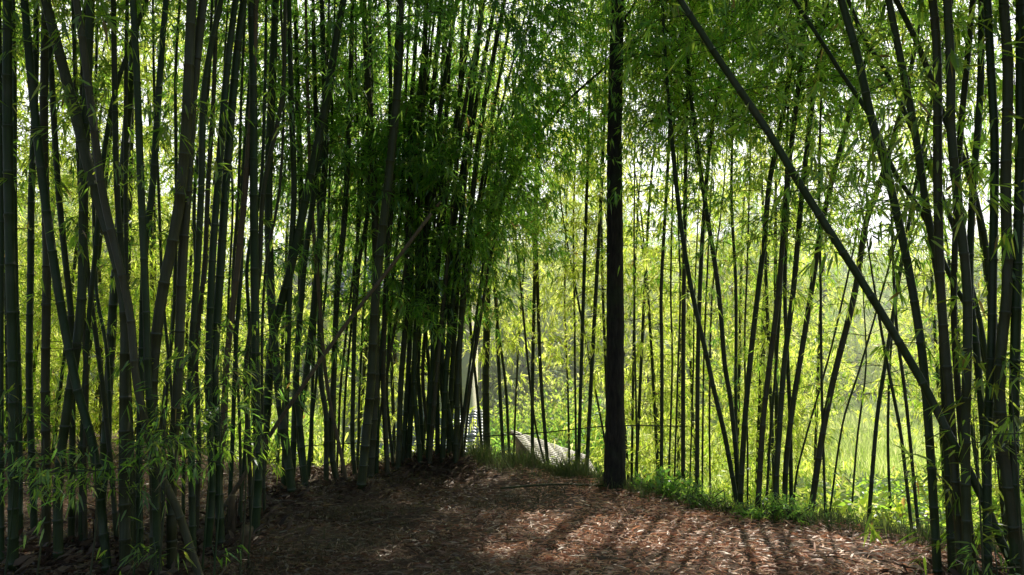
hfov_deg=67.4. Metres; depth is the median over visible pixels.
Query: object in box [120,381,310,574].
bamboo shoot
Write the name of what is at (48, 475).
bamboo shoot
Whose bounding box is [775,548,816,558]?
fallen stick
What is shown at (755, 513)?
shrub
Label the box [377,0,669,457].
bamboo culm
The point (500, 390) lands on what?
bamboo culm
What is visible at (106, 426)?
bamboo culm
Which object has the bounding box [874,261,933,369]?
tree
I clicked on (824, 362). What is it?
tree
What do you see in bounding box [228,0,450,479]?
bamboo culm
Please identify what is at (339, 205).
bamboo culm
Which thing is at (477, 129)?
bamboo culm
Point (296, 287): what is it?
tree
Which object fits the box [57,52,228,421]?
bamboo culm
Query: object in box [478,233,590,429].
tree
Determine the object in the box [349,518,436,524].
fallen stick
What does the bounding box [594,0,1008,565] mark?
bamboo culm
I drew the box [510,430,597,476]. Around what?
shed
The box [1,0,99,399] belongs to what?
bamboo culm
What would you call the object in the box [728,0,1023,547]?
bamboo culm
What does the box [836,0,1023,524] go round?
bamboo culm
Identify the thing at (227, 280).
bamboo culm
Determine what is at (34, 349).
bamboo culm
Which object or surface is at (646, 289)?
bamboo culm
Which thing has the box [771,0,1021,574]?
bamboo culm
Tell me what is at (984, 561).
bamboo shoot
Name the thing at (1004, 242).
bamboo culm
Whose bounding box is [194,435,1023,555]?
grass
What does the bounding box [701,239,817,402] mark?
tree
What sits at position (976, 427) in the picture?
bamboo culm
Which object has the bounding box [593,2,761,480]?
bamboo culm
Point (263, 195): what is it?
bamboo culm
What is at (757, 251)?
bamboo culm
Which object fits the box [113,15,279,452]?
bamboo culm
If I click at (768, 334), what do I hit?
bamboo culm
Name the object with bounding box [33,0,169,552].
bamboo culm
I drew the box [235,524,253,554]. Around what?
bamboo stump
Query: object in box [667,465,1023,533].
weeds
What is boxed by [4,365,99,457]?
shrub
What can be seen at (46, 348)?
bamboo culm
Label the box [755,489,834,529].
shrub
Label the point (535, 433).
cable
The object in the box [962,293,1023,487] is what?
bamboo culm
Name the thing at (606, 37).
bamboo culm
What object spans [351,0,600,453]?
bamboo culm
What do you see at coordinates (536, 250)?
bamboo culm
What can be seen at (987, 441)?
bamboo shoot
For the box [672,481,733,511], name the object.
shrub
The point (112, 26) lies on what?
bamboo culm
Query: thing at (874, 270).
tree
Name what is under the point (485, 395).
bamboo culm
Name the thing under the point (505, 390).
bamboo culm
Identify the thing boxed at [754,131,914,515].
bamboo culm
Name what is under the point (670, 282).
bamboo culm
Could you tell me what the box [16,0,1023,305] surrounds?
sky
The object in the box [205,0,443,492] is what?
bamboo culm
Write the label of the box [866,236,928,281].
tree
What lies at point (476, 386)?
bamboo culm
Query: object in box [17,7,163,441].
bamboo culm
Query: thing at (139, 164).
bamboo culm
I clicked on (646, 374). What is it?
bamboo culm
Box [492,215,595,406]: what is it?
tree
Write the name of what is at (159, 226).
bamboo culm
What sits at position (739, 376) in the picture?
bamboo culm
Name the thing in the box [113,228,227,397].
tree
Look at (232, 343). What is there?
bamboo culm
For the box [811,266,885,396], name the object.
tree
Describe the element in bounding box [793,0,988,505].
bamboo culm
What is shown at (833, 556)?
fallen stick
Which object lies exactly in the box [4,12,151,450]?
bamboo culm
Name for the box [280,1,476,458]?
bamboo culm
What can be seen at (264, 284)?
bamboo culm
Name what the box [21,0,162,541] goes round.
bamboo culm
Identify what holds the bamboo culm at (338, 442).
on the ground at (736, 565)
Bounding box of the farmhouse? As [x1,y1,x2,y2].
[327,256,483,461]
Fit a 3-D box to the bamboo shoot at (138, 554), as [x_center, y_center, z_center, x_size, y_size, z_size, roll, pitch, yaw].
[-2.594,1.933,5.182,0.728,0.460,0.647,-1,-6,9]
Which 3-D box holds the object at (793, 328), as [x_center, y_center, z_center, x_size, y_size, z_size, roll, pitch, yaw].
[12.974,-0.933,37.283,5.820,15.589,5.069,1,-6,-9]
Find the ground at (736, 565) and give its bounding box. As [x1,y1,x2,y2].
[4,379,1005,574]
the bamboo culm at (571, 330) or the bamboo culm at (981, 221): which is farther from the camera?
the bamboo culm at (571, 330)
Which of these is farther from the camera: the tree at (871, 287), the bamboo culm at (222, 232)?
the tree at (871, 287)
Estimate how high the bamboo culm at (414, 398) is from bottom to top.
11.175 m
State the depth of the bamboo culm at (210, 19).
7.58 m
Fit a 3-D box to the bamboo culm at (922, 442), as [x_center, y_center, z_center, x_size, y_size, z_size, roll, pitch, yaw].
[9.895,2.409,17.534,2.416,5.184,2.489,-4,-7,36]
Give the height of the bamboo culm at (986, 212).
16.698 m
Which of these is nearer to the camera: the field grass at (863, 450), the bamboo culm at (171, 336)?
the bamboo culm at (171, 336)
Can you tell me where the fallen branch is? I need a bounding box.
[523,495,581,511]
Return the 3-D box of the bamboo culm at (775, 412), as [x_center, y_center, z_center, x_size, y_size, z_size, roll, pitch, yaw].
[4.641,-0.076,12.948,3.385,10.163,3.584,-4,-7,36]
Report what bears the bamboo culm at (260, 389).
on the ground at (736, 565)
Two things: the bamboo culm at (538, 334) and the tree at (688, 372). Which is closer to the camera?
the bamboo culm at (538, 334)
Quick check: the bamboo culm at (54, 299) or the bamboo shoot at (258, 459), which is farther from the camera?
the bamboo culm at (54, 299)
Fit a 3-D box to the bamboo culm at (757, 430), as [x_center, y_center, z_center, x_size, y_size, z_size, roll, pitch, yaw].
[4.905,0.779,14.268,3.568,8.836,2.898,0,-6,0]
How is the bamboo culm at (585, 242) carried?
on the ground at (736, 565)
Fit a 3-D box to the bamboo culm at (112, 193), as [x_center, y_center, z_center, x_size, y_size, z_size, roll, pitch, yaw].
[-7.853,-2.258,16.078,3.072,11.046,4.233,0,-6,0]
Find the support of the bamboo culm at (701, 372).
on the ground at (736, 565)
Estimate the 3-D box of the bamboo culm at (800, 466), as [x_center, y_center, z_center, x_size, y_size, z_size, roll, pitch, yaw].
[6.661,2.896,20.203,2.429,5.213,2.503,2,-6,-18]
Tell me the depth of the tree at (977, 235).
46.16 m
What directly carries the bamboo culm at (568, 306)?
on the ground at (736, 565)
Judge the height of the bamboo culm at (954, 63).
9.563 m
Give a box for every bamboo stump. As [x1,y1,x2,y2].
[75,504,78,536]
[92,518,108,547]
[225,494,238,533]
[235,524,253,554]
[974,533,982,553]
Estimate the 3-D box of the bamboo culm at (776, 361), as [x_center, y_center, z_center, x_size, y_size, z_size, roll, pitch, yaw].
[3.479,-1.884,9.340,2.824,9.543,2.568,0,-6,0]
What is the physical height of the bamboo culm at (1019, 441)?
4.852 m
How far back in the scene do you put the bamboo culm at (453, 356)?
10.39 m
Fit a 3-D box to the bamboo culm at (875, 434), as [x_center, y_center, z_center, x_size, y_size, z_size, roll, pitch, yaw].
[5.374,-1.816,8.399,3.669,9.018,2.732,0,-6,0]
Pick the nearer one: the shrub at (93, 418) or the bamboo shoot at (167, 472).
the bamboo shoot at (167, 472)
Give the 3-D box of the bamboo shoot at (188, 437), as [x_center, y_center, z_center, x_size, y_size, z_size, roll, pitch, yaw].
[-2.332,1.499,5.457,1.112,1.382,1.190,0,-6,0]
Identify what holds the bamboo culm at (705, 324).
on the ground at (736, 565)
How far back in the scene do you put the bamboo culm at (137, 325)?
15.87 m
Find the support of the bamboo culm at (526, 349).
on the ground at (736, 565)
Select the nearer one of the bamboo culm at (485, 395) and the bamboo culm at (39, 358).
the bamboo culm at (485, 395)
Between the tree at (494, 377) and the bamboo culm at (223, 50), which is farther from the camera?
the tree at (494, 377)
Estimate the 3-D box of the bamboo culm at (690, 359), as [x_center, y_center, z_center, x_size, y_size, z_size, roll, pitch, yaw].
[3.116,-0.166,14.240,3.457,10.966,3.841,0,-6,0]
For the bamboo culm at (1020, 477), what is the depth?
16.77 m
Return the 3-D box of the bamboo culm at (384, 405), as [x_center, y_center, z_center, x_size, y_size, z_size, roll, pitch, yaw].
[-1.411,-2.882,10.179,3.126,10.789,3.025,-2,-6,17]
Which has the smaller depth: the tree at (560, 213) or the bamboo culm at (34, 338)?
the bamboo culm at (34, 338)
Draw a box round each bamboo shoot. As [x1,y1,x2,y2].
[0,407,84,574]
[0,427,137,574]
[0,445,185,574]
[13,422,207,574]
[96,537,196,574]
[119,402,270,574]
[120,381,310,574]
[121,314,295,570]
[173,321,324,567]
[212,544,248,571]
[239,411,283,574]
[926,409,1023,574]
[927,365,1023,574]
[948,541,1021,574]
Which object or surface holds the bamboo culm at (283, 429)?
on the ground at (736, 565)
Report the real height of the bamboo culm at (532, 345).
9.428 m
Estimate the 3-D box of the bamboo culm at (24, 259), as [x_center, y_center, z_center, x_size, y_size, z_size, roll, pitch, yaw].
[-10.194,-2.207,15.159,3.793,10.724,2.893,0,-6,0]
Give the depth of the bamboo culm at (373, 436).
9.90 m
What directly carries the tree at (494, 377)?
on the ground at (736, 565)
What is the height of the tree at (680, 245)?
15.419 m
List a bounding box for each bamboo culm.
[0,0,67,565]
[0,0,84,572]
[0,0,111,573]
[0,0,130,80]
[0,0,132,570]
[1,0,75,541]
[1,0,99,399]
[1,0,117,535]
[1,0,120,174]
[1,2,156,217]
[2,1,129,541]
[4,0,82,434]
[4,0,172,461]
[4,2,63,426]
[4,3,75,445]
[4,4,91,461]
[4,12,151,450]
[4,34,118,397]
[4,64,54,390]
[4,211,71,432]
[4,266,61,425]
[4,267,58,398]
[7,2,202,462]
[12,0,146,553]
[12,0,150,540]
[17,0,203,574]
[17,0,269,504]
[17,2,187,439]
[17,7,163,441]
[17,58,40,312]
[17,140,76,293]
[18,192,64,337]
[18,223,91,409]
[19,1,211,379]
[20,3,176,374]
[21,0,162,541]
[23,225,164,451]
[23,268,104,436]
[23,291,64,390]
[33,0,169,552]
[38,0,182,543]
[39,0,207,355]
[48,0,124,563]
[49,0,174,540]
[50,0,218,448]
[50,9,169,497]
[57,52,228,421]
[58,0,235,574]
[61,1,241,351]
[61,216,167,447]
[74,217,169,443]
[77,0,227,522]
[78,192,203,426]
[89,12,267,436]
[91,2,262,447]
[101,5,293,457]
[107,0,213,416]
[108,0,273,454]
[110,195,203,398]
[113,0,295,552]
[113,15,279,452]
[117,0,266,530]
[117,0,382,494]
[118,0,232,571]
[119,228,237,455]
[120,0,215,569]
[120,58,283,457]
[129,0,404,488]
[133,6,331,429]
[133,280,241,433]
[135,0,199,564]
[138,0,281,527]
[161,0,285,546]
[164,0,247,514]
[169,0,417,476]
[170,0,325,457]
[171,0,318,536]
[173,0,411,484]
[179,0,290,518]
[188,136,284,378]
[191,200,261,400]
[194,0,362,519]
[196,0,272,477]
[197,0,421,480]
[200,290,243,415]
[201,310,250,433]
[202,0,291,517]
[202,0,364,462]
[204,0,301,552]
[204,0,399,481]
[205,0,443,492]
[209,0,459,486]
[212,0,257,537]
[217,0,409,470]
[219,276,329,460]
[222,0,354,515]
[227,22,395,464]
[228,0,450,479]
[239,0,446,472]
[245,0,435,469]
[245,0,484,478]
[250,331,291,438]
[258,0,468,475]
[260,0,485,476]
[262,0,437,467]
[263,5,416,458]
[264,254,328,407]
[269,0,449,476]
[277,0,542,468]
[279,0,540,459]
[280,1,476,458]
[290,207,363,401]
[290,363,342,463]
[293,0,533,490]
[293,0,572,466]
[295,0,545,441]
[295,0,571,454]
[297,0,558,438]
[302,0,499,467]
[303,0,527,464]
[303,3,501,458]
[304,0,348,484]
[304,114,391,404]
[304,223,368,427]
[310,0,602,467]
[311,0,584,459]
[318,1,561,454]
[320,0,609,463]
[325,1,572,432]
[328,0,531,421]
[335,0,570,454]
[338,2,527,459]
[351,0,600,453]
[354,2,612,452]
[361,0,657,454]
[364,0,661,456]
[366,0,580,419]
[372,0,596,462]
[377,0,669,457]
[396,0,715,436]
[417,1,550,446]
[420,1,578,456]
[435,0,563,453]
[444,1,551,452]
[444,5,590,460]
[446,0,842,457]
[466,36,591,453]
[468,1,601,462]
[470,2,606,454]
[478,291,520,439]
[483,15,634,445]
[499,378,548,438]
[508,34,724,483]
[514,2,656,460]
[517,0,683,466]
[517,383,561,439]
[524,0,633,463]
[533,2,681,399]
[534,1,660,464]
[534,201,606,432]
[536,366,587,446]
[539,81,733,493]
[541,93,676,480]
[548,27,727,491]
[550,23,739,477]
[559,0,702,478]
[565,0,771,503]
[572,0,748,481]
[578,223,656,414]
[589,0,804,491]
[591,0,741,475]
[591,276,733,489]
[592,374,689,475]
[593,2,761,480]
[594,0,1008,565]
[599,0,774,483]
[600,341,687,477]
[604,148,764,496]
[618,0,810,488]
[622,0,767,476]
[624,0,776,485]
[624,5,800,488]
[624,8,818,494]
[625,336,680,463]
[627,296,728,485]
[642,0,814,453]
[665,0,852,507]
[666,48,836,501]
[669,75,856,494]
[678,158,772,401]
[682,0,919,508]
[684,0,883,502]
[685,106,859,506]
[685,338,795,502]
[686,0,861,517]
[686,274,839,505]
[689,0,898,506]
[694,71,860,510]
[698,0,919,506]
[714,0,945,515]
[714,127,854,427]
[715,308,822,490]
[717,0,944,512]
[721,0,967,506]
[725,189,796,384]
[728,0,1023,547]
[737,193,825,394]
[742,0,1023,541]
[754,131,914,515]
[754,318,845,491]
[767,45,1013,527]
[771,0,1013,512]
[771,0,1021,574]
[773,0,1023,571]
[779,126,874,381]
[780,282,866,451]
[790,198,951,510]
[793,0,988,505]
[794,138,965,529]
[798,185,1000,525]
[807,0,1023,520]
[814,0,1014,520]
[817,0,1023,574]
[824,0,1014,511]
[824,0,1023,572]
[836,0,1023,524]
[837,0,1023,574]
[852,8,1023,523]
[853,0,1022,566]
[865,0,1023,574]
[870,0,1023,574]
[884,283,997,499]
[893,0,1023,574]
[896,0,1023,573]
[910,307,1023,501]
[912,0,1012,33]
[920,0,1023,556]
[930,285,1023,494]
[931,59,1023,502]
[945,114,1023,356]
[951,310,1023,490]
[956,40,1023,477]
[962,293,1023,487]
[967,24,1023,306]
[970,320,1023,517]
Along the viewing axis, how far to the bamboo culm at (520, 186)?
10.73 m
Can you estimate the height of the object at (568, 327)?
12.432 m
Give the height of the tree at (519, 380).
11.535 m
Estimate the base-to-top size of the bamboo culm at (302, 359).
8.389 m
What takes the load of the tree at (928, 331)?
on the ground at (736, 565)
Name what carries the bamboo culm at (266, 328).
on the ground at (736, 565)
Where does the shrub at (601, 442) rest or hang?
on the ground at (736, 565)
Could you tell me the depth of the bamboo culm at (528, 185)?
10.46 m
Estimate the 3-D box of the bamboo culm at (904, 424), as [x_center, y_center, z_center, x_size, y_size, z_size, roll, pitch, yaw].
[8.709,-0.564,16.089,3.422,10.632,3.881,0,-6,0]
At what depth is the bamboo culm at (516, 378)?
13.89 m
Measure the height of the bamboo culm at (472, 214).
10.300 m
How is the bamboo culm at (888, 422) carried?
on the ground at (736, 565)
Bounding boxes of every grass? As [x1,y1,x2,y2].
[34,392,1022,494]
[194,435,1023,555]
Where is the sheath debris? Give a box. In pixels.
[0,449,1008,574]
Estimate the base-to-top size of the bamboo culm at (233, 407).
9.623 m
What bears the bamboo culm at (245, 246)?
on the ground at (736, 565)
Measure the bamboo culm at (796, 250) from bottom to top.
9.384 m
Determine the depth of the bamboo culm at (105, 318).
16.47 m
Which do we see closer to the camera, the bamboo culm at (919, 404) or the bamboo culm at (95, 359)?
the bamboo culm at (919, 404)
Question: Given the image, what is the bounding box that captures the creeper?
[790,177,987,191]
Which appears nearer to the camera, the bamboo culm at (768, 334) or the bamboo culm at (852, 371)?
the bamboo culm at (768, 334)
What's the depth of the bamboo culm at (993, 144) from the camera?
5.64 m
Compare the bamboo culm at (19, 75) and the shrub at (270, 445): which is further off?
the shrub at (270, 445)
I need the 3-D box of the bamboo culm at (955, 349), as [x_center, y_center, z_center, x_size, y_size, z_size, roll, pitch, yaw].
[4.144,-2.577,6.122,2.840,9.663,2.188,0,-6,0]
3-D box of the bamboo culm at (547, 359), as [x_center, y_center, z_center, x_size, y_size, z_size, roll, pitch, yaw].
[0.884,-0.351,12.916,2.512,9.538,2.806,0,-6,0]
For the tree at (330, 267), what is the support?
on the ground at (736, 565)
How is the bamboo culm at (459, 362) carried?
on the ground at (736, 565)
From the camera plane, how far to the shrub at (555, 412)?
25.34 m
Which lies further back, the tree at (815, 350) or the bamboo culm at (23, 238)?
the tree at (815, 350)
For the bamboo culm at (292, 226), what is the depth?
8.86 m
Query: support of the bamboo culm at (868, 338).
on the ground at (736, 565)
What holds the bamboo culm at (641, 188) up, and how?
on the ground at (736, 565)
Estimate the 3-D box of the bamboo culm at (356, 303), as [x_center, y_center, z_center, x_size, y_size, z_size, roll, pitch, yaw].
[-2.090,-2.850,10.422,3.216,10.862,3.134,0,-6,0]
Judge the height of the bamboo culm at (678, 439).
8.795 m
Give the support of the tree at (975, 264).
on the ground at (736, 565)
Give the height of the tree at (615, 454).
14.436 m
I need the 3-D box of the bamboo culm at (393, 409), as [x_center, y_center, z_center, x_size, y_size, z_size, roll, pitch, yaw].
[-2.103,-1.521,13.720,4.040,10.339,3.218,0,-6,0]
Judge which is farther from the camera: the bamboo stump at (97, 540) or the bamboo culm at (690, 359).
the bamboo culm at (690, 359)
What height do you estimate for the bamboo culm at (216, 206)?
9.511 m
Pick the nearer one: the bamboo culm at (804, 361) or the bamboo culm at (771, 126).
the bamboo culm at (771, 126)
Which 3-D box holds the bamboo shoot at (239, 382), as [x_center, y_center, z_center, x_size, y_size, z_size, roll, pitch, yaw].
[-2.326,1.190,5.772,1.202,2.048,1.091,0,-6,0]
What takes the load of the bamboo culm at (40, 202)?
on the ground at (736, 565)
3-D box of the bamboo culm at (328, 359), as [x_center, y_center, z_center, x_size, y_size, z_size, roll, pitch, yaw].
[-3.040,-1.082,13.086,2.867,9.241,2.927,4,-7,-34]
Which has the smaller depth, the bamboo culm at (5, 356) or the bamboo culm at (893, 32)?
the bamboo culm at (893, 32)
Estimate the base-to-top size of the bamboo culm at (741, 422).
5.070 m
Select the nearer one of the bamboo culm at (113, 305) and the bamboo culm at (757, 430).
the bamboo culm at (113, 305)
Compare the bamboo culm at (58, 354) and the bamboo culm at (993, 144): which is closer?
the bamboo culm at (993, 144)
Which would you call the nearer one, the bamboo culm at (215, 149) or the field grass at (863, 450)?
the bamboo culm at (215, 149)
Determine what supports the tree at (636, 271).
on the ground at (736, 565)
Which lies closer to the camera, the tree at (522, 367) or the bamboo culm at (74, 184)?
the bamboo culm at (74, 184)
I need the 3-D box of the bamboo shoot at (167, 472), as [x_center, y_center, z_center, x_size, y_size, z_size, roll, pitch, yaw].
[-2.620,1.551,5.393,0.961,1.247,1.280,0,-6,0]
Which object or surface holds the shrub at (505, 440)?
on the ground at (736, 565)
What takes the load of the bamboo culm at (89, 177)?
on the ground at (736, 565)
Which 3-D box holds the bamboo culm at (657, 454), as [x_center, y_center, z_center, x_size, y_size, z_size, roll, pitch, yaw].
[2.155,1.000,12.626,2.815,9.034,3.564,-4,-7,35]
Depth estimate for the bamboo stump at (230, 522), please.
7.03 m
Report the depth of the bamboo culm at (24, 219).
16.47 m
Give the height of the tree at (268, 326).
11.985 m
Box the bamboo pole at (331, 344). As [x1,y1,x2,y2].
[214,201,440,525]
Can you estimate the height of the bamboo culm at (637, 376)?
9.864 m
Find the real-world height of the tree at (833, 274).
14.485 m
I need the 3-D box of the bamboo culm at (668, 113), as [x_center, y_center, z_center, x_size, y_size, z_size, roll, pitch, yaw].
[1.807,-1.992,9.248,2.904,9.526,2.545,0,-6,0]
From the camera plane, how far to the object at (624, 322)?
45.29 m
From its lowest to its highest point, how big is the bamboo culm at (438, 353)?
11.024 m
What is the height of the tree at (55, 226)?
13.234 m
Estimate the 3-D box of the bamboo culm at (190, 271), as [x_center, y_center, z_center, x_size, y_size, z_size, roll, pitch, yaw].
[-5.318,-1.475,14.120,3.246,9.077,3.490,0,-6,0]
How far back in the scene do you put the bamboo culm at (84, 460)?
6.55 m
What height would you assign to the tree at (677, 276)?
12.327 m
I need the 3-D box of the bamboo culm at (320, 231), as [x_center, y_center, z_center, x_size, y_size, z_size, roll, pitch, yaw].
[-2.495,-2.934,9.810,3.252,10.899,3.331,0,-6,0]
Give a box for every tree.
[17,154,106,398]
[18,149,172,396]
[20,194,106,386]
[91,228,225,390]
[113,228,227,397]
[221,246,309,399]
[244,183,363,403]
[262,162,401,402]
[279,166,404,389]
[442,224,548,422]
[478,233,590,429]
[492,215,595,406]
[501,274,530,412]
[510,229,606,406]
[536,255,631,417]
[539,178,659,398]
[572,219,677,408]
[587,273,688,415]
[603,0,635,492]
[627,230,731,405]
[639,238,770,416]
[650,220,703,375]
[669,172,855,409]
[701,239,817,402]
[759,237,851,386]
[794,263,840,392]
[806,309,877,389]
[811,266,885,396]
[815,287,900,403]
[831,232,891,382]
[844,255,889,388]
[851,263,907,392]
[863,245,986,410]
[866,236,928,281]
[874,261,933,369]
[900,260,973,402]
[914,225,1023,404]
[957,245,1023,390]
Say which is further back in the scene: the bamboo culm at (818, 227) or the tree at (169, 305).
the tree at (169, 305)
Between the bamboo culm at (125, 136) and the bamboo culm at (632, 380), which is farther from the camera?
the bamboo culm at (632, 380)
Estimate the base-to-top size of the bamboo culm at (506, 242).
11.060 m
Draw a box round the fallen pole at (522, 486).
[500,483,602,488]
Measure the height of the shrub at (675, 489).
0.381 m
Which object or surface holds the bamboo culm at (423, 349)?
on the ground at (736, 565)
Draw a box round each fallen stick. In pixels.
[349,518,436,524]
[468,540,550,544]
[544,555,640,561]
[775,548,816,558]
[799,555,862,563]
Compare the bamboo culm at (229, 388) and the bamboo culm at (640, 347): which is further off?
the bamboo culm at (229, 388)
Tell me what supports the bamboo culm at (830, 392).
on the ground at (736, 565)
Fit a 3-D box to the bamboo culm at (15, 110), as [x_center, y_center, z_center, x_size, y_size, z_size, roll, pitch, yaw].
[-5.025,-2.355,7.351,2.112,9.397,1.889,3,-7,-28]
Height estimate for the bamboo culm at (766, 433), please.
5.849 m
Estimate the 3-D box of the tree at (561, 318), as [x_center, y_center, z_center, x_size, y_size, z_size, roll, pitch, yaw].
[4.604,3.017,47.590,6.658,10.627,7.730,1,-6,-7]
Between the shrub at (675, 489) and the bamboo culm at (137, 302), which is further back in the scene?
the bamboo culm at (137, 302)
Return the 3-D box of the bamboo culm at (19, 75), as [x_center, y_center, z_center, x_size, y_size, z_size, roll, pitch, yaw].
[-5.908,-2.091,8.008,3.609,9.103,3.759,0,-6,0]
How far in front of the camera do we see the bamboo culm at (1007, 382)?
16.04 m
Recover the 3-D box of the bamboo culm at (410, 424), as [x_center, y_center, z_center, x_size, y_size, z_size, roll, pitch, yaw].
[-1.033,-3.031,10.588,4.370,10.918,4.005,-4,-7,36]
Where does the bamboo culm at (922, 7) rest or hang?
on the ground at (736, 565)
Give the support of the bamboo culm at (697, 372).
on the ground at (736, 565)
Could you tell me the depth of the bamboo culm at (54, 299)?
22.64 m
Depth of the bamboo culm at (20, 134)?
13.33 m
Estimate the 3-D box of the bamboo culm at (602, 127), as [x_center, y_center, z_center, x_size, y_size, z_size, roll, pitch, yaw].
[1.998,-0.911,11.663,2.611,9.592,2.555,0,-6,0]
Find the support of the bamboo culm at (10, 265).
on the ground at (736, 565)
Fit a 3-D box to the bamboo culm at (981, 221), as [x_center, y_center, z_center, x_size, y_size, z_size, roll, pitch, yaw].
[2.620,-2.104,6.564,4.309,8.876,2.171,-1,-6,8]
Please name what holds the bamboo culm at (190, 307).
on the ground at (736, 565)
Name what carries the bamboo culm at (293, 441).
on the ground at (736, 565)
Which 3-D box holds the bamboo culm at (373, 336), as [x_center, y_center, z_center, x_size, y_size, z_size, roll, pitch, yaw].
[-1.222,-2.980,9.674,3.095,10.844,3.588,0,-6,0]
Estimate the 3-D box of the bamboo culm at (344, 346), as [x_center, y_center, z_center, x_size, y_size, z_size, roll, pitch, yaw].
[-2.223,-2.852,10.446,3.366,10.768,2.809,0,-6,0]
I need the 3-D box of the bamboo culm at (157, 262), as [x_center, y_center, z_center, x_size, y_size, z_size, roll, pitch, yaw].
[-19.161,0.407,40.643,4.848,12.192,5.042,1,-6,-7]
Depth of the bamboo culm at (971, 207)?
5.87 m
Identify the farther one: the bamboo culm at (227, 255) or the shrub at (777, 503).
the bamboo culm at (227, 255)
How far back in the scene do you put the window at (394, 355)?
20.86 m
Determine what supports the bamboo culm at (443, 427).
on the ground at (736, 565)
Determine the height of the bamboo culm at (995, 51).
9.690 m
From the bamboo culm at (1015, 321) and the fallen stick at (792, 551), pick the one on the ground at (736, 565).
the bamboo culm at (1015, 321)
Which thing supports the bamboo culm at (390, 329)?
on the ground at (736, 565)
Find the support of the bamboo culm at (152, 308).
on the ground at (736, 565)
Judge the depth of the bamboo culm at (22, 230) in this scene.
38.95 m
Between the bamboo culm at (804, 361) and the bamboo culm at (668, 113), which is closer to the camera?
the bamboo culm at (668, 113)
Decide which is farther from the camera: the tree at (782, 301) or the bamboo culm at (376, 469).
the tree at (782, 301)
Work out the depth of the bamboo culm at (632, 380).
12.99 m
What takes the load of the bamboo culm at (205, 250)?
on the ground at (736, 565)
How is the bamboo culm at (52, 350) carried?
on the ground at (736, 565)
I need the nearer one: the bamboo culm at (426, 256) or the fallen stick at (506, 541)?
the fallen stick at (506, 541)
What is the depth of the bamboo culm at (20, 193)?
15.65 m
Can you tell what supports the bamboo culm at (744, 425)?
on the ground at (736, 565)
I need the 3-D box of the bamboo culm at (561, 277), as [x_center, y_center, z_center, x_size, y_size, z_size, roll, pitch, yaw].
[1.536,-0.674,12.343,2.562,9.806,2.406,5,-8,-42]
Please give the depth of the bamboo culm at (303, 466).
9.23 m
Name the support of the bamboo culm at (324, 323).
on the ground at (736, 565)
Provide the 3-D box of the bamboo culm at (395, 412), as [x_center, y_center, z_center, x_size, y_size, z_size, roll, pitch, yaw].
[-1.297,-0.638,13.769,4.020,9.793,3.736,0,-6,0]
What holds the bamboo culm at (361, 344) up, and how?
on the ground at (736, 565)
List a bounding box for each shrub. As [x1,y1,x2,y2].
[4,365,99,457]
[22,366,144,453]
[91,370,240,447]
[186,397,323,465]
[252,415,383,466]
[479,394,537,456]
[490,416,549,461]
[519,376,605,449]
[539,386,646,477]
[629,464,696,498]
[655,475,711,501]
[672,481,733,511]
[724,494,799,521]
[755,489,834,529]
[796,477,910,530]
[865,510,929,527]
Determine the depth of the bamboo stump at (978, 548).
6.61 m
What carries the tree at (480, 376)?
on the ground at (736, 565)
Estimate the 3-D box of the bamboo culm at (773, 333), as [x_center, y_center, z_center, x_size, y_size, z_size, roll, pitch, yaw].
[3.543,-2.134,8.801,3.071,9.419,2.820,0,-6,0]
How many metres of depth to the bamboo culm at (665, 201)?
10.31 m
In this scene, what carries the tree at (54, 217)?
on the ground at (736, 565)
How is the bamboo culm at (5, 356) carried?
on the ground at (736, 565)
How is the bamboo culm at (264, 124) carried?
on the ground at (736, 565)
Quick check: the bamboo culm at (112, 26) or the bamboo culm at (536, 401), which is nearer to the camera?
the bamboo culm at (112, 26)
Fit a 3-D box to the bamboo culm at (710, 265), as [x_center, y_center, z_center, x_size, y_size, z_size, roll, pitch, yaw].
[3.275,-0.432,11.417,2.734,9.682,2.716,-4,-7,33]
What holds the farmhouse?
on the ground at (736, 565)
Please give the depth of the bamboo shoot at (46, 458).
5.53 m
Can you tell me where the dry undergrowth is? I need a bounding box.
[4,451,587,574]
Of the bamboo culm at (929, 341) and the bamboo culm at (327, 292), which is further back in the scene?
the bamboo culm at (327, 292)
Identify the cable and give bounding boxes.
[290,425,687,446]
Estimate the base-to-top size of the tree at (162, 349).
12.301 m
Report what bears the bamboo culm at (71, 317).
on the ground at (736, 565)
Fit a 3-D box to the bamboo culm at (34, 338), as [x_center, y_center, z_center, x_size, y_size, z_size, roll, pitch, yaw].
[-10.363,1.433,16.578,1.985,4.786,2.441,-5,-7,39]
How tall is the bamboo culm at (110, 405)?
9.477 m
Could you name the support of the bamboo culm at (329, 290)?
on the ground at (736, 565)

